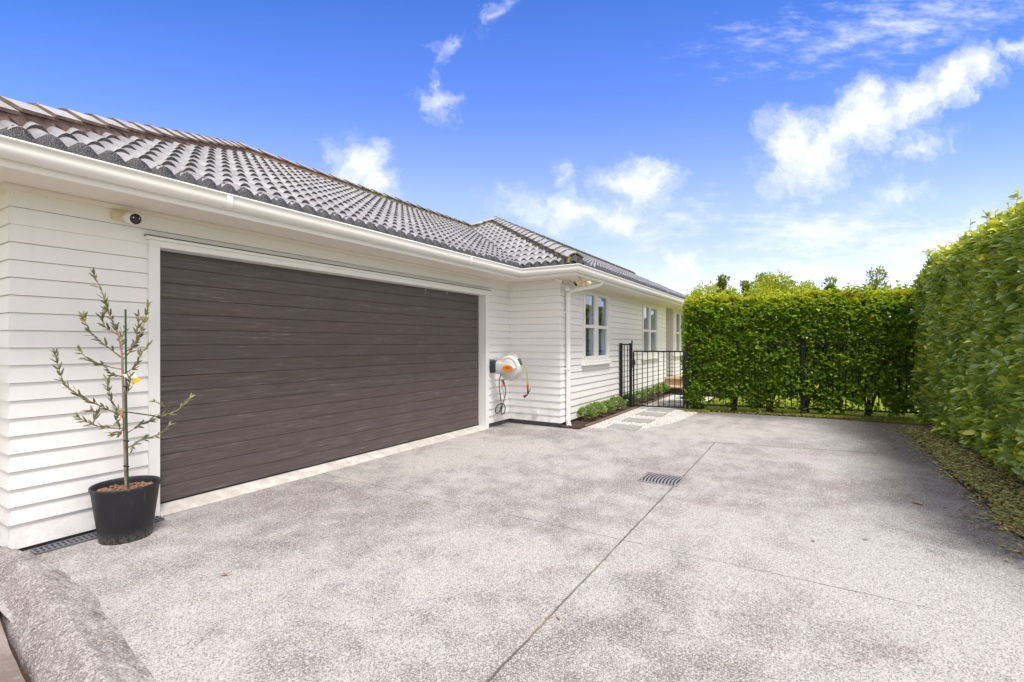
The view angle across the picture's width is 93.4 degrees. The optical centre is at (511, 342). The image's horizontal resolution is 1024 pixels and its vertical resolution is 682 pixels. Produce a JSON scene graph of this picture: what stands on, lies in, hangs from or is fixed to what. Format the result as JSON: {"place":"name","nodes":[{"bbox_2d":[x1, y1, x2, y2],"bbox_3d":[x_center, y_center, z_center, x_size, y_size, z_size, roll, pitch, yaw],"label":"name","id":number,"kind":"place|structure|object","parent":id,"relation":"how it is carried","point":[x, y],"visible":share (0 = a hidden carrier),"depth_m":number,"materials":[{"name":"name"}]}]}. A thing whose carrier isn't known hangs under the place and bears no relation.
{"place":"outdoors","nodes":[
{"label":"outdoors","id":0,"kind":"place"},
{"bbox_2d":[0,621,24,681],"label":"driveway","id":1,"kind":"structure","parent":0,"point":[9,670],"depth_m":2.14,"materials":[{"name":"concrete"}]},
{"bbox_2d":[0,412,1023,681],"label":"driveway","id":2,"kind":"structure","parent":0,"point":[492,554],"depth_m":3.00,"materials":[{"name":"concrete"}]},
{"bbox_2d":[30,516,164,554],"bbox_3d":[-2.988,1.418,3.526,0.120,0.064,0.752,0,0,32],"label":"channel drain","id":3,"kind":"object","parent":2,"relation":"on","point":[62,544],"visible":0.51,"depth_m":3.35,"materials":[{"name":"grey metal"}]},
{"bbox_2d":[88,475,160,544],"bbox_3d":[-2.785,1.204,3.483,0.412,0.387,0.412,0,0,32],"label":"plant pot","id":4,"kind":"object","parent":2,"relation":"on","point":[121,514],"visible":0.97,"depth_m":3.36,"materials":[{"name":"plastic"}]},
{"bbox_2d":[50,268,195,488],"bbox_3d":[-2.763,0.268,3.474,0.230,1.574,0.876,0,0,32],"label":"olive tree","id":5,"kind":"object","parent":4,"relation":"on","point":[133,378],"visible":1,"depth_m":3.46,"materials":[{"name":"green plant"}]},
{"bbox_2d":[636,472,685,486],"bbox_3d":[1.532,1.395,4.954,0.400,0.007,0.380,0,0,32],"label":"drain grate","id":6,"kind":"object","parent":2,"relation":"on","point":[663,479],"visible":1,"depth_m":4.93,"materials":[{"name":"metal"}]},
{"bbox_2d":[683,408,913,420],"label":"weeds","id":7,"kind":"object","parent":2,"relation":"on","point":[837,415],"visible":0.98,"depth_m":9.20,"materials":[{"name":"green plant"}]},
{"bbox_2d":[0,0,1023,338],"label":"sky","id":8,"kind":"structure","parent":0,"point":[679,145],"materials":[{"name":"blue"}]},
{"bbox_2d":[561,393,668,427],"bbox_3d":[2.576,1.380,10.574,0.390,0.001,6.300,0,0,32],"label":"garden bed","id":9,"kind":"object","parent":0,"point":[586,423],"visible":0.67,"depth_m":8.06,"materials":[{"name":"brown wood"}]},
{"bbox_2d":[576,404,599,419],"bbox_3d":[1.335,1.243,8.543,0.410,0.319,0.423,0,0,44],"label":"shrub","id":10,"kind":"object","parent":9,"relation":"on","point":[585,410],"visible":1,"depth_m":8.50,"materials":[{"name":"green plant"}]},
{"bbox_2d":[587,401,607,416],"bbox_3d":[1.552,1.235,8.934,0.443,0.336,0.444,0,0,32],"label":"shrub","id":11,"kind":"object","parent":9,"relation":"on","point":[596,404],"visible":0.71,"depth_m":8.89,"materials":[{"name":"green plant"}]},
{"bbox_2d":[600,400,616,413],"bbox_3d":[1.841,1.248,9.375,0.404,0.310,0.422,0,0,32],"label":"shrub","id":12,"kind":"object","parent":9,"relation":"on","point":[607,403],"visible":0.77,"depth_m":9.32,"materials":[{"name":"green plant"}]},
{"bbox_2d":[608,395,626,409],"bbox_3d":[2.127,1.227,9.828,0.473,0.352,0.423,0,0,32],"label":"shrub","id":13,"kind":"object","parent":9,"relation":"on","point":[620,400],"visible":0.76,"depth_m":9.76,"materials":[{"name":"green plant"}]},
{"bbox_2d":[623,393,637,404],"bbox_3d":[2.581,1.240,10.571,0.418,0.324,0.397,0,0,32],"label":"shrub","id":14,"kind":"object","parent":9,"relation":"on","point":[635,399],"visible":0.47,"depth_m":10.51,"materials":[{"name":"green plant"}]},
{"bbox_2d":[634,389,646,402],"bbox_3d":[2.954,1.237,11.163,0.413,0.332,0.388,0,0,-26],"label":"shrub","id":15,"kind":"object","parent":9,"relation":"on","point":[639,393],"visible":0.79,"depth_m":11.11,"materials":[{"name":"green plant"}]},
{"bbox_2d":[643,387,656,398],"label":"shrub","id":16,"kind":"object","parent":9,"relation":"on","point":[650,393],"visible":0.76,"depth_m":11.68,"materials":[{"name":"green plant"}]},
{"bbox_2d":[650,383,664,394],"bbox_3d":[3.710,1.218,12.393,0.432,0.368,0.408,0,0,32],"label":"shrub","id":17,"kind":"object","parent":9,"relation":"on","point":[655,386],"visible":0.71,"depth_m":12.34,"materials":[{"name":"green plant"}]},
{"bbox_2d":[656,382,668,393],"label":"shrub","id":18,"kind":"object","parent":9,"relation":"on","point":[665,385],"visible":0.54,"depth_m":12.87,"materials":[{"name":"green plant"}]},
{"bbox_2d":[587,395,713,428],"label":"gravel path","id":19,"kind":"structure","parent":0,"point":[604,426],"depth_m":9.07,"materials":[{"name":"grey gravel"}]},
{"bbox_2d":[606,423,641,430],"bbox_3d":[1.864,1.409,8.005,0.500,0.042,0.450,0,0,29],"label":"stepping stone","id":20,"kind":"object","parent":19,"relation":"on","point":[625,427],"visible":0.67,"depth_m":7.94,"materials":[{"name":"stone"}]},
{"bbox_2d":[585,393,672,426],"bbox_3d":[2.780,1.393,10.530,0.025,0.055,5.960,0,0,32],"label":"bed edging","id":21,"kind":"object","parent":19,"relation":"on","point":[608,417],"visible":0.57,"depth_m":9.46,"materials":[{"name":"brown wood"}]},
{"bbox_2d":[621,417,654,423],"bbox_3d":[2.271,1.408,8.682,0.513,0.044,0.464,0,0,32],"label":"stepping stone","id":22,"kind":"object","parent":19,"relation":"on","point":[638,420],"visible":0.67,"depth_m":8.62,"materials":[{"name":"stone"}]},
{"bbox_2d":[635,412,667,416],"bbox_3d":[2.723,1.407,9.414,0.509,0.046,0.460,0,0,32],"label":"stepping stone","id":23,"kind":"object","parent":19,"relation":"on","point":[653,414],"visible":0.68,"depth_m":9.32,"materials":[{"name":"stone"}]},
{"bbox_2d":[646,408,674,412],"bbox_3d":[3.077,1.409,10.006,0.513,0.042,0.464,0,0,32],"label":"stepping stone","id":24,"kind":"object","parent":19,"relation":"on","point":[661,410],"visible":0.66,"depth_m":9.91,"materials":[{"name":"stone"}]},
{"bbox_2d":[657,403,682,406],"bbox_3d":[3.523,1.408,10.729,0.500,0.044,0.450,0,0,32],"label":"stepping stone","id":25,"kind":"object","parent":19,"relation":"on","point":[678,405],"visible":0.46,"depth_m":10.68,"materials":[{"name":"stone"}]},
{"bbox_2d":[667,400,682,402],"bbox_3d":[3.981,1.407,11.469,0.509,0.046,0.460,0,0,32],"label":"stepping stone","id":26,"kind":"object","parent":19,"relation":"on","point":[677,401],"visible":0.41,"depth_m":11.39,"materials":[{"name":"stone"}]},
{"bbox_2d":[584,346,910,426],"bbox_3d":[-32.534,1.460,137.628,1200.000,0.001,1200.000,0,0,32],"label":"ground","id":27,"kind":"structure","parent":0,"point":[760,414],"depth_m":9.83,"materials":[{"name":"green plant"}]},
{"bbox_2d":[0,513,31,681],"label":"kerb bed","id":28,"kind":"object","parent":27,"relation":"on","point":[25,675],"depth_m":2.25,"materials":[{"name":"brown plant"}]},
{"bbox_2d":[0,546,156,681],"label":"kerb","id":29,"kind":"structure","parent":28,"relation":"on","point":[60,628],"depth_m":2.28,"materials":[{"name":"concrete"}]},
{"bbox_2d":[0,96,685,550],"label":"house","id":30,"kind":"structure","parent":27,"relation":"on","point":[302,322],"depth_m":4.64,"materials":[{"name":"paint"}]},
{"bbox_2d":[111,211,141,224],"bbox_3d":[-2.932,-0.950,3.684,0.194,0.101,0.112,0,0,0],"label":"security camera","id":31,"kind":"object","parent":30,"relation":"attached to","point":[132,218],"visible":1,"depth_m":3.65,"materials":[{"name":"beige plastic"}]},
{"bbox_2d":[160,251,478,503],"bbox_3d":[-1.777,0.289,5.953,0.054,2.122,4.610,0,0,32],"label":"garage door","id":32,"kind":"structure","parent":30,"relation":"in","point":[287,370],"depth_m":5.08,"materials":[{"name":"paint"}]},
{"bbox_2d":[490,354,530,414],"bbox_3d":[-0.078,0.694,7.846,0.402,1.041,0.802,0,0,-30],"label":"hose reel","id":33,"kind":"object","parent":30,"relation":"attached to","point":[509,367],"visible":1,"depth_m":7.72,"materials":[{"name":"plastic"}]},
{"bbox_2d":[555,277,562,282],"bbox_3d":[0.746,-1.000,7.721,0.138,0.100,0.112,0,0,32],"label":"security camera","id":34,"kind":"object","parent":30,"relation":"attached to","point":[558,279],"visible":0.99,"depth_m":7.70,"materials":[{"name":"white plastic"}]},
{"bbox_2d":[573,276,590,286],"bbox_3d":[1.110,-0.964,7.636,0.299,0.172,0.126,0,0,-20],"label":"flood light","id":35,"kind":"object","parent":30,"relation":"attached to","point":[582,279],"visible":1,"depth_m":7.61,"materials":[{"name":"beige plastic"}]},
{"bbox_2d":[581,291,612,365],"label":"window","id":36,"kind":"structure","parent":30,"relation":"in","point":[596,307],"depth_m":9.39,"materials":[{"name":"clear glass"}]},
{"bbox_2d":[619,343,631,406],"bbox_3d":[2.450,0.719,10.386,0.266,1.423,0.066,0,0,18],"label":"fence panel","id":37,"kind":"object","parent":30,"relation":"attached to","point":[630,373],"visible":0.89,"depth_m":10.37,"materials":[{"name":"black metal"}]},
{"bbox_2d":[631,340,685,407],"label":"gate","id":38,"kind":"structure","parent":37,"relation":"attached to","point":[633,362],"depth_m":10.14,"materials":[{"name":"black metal"}]},
{"bbox_2d":[641,304,659,359],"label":"window","id":39,"kind":"structure","parent":30,"relation":"in","point":[650,315],"depth_m":12.45,"materials":[{"name":"white glass"}]},
{"bbox_2d":[673,312,683,356],"bbox_3d":[5.323,-0.289,15.342,0.163,1.414,1.840,0,0,32],"label":"window","id":40,"kind":"structure","parent":30,"relation":"in","point":[678,318],"depth_m":15.29,"materials":[{"name":"white glass"}]},
{"bbox_2d":[664,375,721,397],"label":"entry steps","id":41,"kind":"structure","parent":27,"relation":"on","point":[677,385],"depth_m":13.11,"materials":[{"name":"paint"}]},
{"bbox_2d":[690,289,702,295],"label":"tree","id":42,"kind":"object","parent":27,"relation":"on","point":[691,292],"visible":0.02,"depth_m":24.90,"materials":[{"name":"green plant"}]},
{"bbox_2d":[694,280,742,296],"bbox_3d":[11.211,-1.031,27.069,3.587,5.068,3.591,0,0,32],"label":"tree","id":43,"kind":"object","parent":27,"relation":"on","point":[713,287],"visible":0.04,"depth_m":26.77,"materials":[{"name":"green plant"}]},
{"bbox_2d":[716,274,730,295],"bbox_3d":[10.526,-0.976,24.017,1.574,4.958,1.926,0,0,16],"label":"tree","id":44,"kind":"object","parent":27,"relation":"on","point":[721,284],"visible":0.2,"depth_m":23.90,"materials":[{"name":"green plant"}]},
{"bbox_2d":[698,291,770,381],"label":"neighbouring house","id":45,"kind":"structure","parent":27,"relation":"on","point":[730,323],"depth_m":16.36,"materials":[{"name":"white"}]},
{"bbox_2d":[739,280,753,315],"bbox_3d":[12.132,-0.899,25.044,1.702,4.804,1.350,0,0,9],"label":"tree","id":46,"kind":"object","parent":27,"relation":"on","point":[747,285],"visible":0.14,"depth_m":24.90,"materials":[{"name":"green plant"}]},
{"bbox_2d":[702,357,934,424],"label":"lawn","id":47,"kind":"structure","parent":0,"point":[850,413],"depth_m":10.20,"materials":[{"name":"green plant"}]},
{"bbox_2d":[749,270,781,317],"bbox_3d":[14.181,-1.257,27.069,2.679,5.520,2.776,0,0,-28],"label":"tree","id":48,"kind":"object","parent":47,"relation":"on","point":[762,275],"visible":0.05,"depth_m":26.75,"materials":[{"name":"green plant"}]},
{"bbox_2d":[742,269,822,308],"bbox_3d":[13.411,-1.094,23.785,3.812,5.193,3.347,0,0,-19],"label":"tree","id":49,"kind":"object","parent":47,"relation":"on","point":[773,285],"visible":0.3,"depth_m":23.66,"materials":[{"name":"green plant"}]},
{"bbox_2d":[680,280,926,416],"bbox_3d":[5.864,0.103,9.657,4.740,2.705,1.249,0,0,18],"label":"hedge","id":50,"kind":"object","parent":47,"relation":"on","point":[854,314],"visible":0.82,"depth_m":9.36,"materials":[{"name":"green plant"}]},
{"bbox_2d":[686,342,928,421],"bbox_3d":[5.557,0.709,9.364,4.123,1.443,0.066,0,0,18],"label":"metal fence","id":51,"kind":"object","parent":47,"relation":"on","point":[802,381],"visible":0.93,"depth_m":9.32,"materials":[{"name":"black metal"}]},
{"bbox_2d":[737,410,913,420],"bbox_3d":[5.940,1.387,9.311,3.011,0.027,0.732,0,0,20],"label":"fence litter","id":52,"kind":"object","parent":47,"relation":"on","point":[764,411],"visible":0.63,"depth_m":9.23,"materials":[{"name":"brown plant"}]},
{"bbox_2d":[823,275,838,353],"bbox_3d":[11.228,-0.445,17.024,1.118,3.896,1.107,0,0,32],"label":"tree","id":53,"kind":"object","parent":47,"relation":"on","point":[830,285],"visible":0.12,"depth_m":16.94,"materials":[{"name":"green plant"}]},
{"bbox_2d":[858,266,893,332],"bbox_3d":[11.329,-0.452,15.098,1.993,3.911,1.502,0,0,-33],"label":"tree","id":54,"kind":"object","parent":47,"relation":"on","point":[877,281],"visible":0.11,"depth_m":14.92,"materials":[{"name":"green plant"}]},
{"bbox_2d":[806,417,1023,539],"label":"garden soil","id":55,"kind":"structure","parent":0,"point":[983,495],"depth_m":5.34,"materials":[{"name":"brown soil"}]},
{"bbox_2d":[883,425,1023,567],"bbox_3d":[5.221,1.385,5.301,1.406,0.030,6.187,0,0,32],"label":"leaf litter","id":56,"kind":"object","parent":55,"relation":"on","point":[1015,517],"visible":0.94,"depth_m":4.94,"materials":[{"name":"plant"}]},
{"bbox_2d":[908,190,1023,479],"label":"hedge","id":57,"kind":"object","parent":55,"relation":"on","point":[967,312],"visible":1,"depth_m":5.72,"materials":[{"name":"green plant"}]}
]}

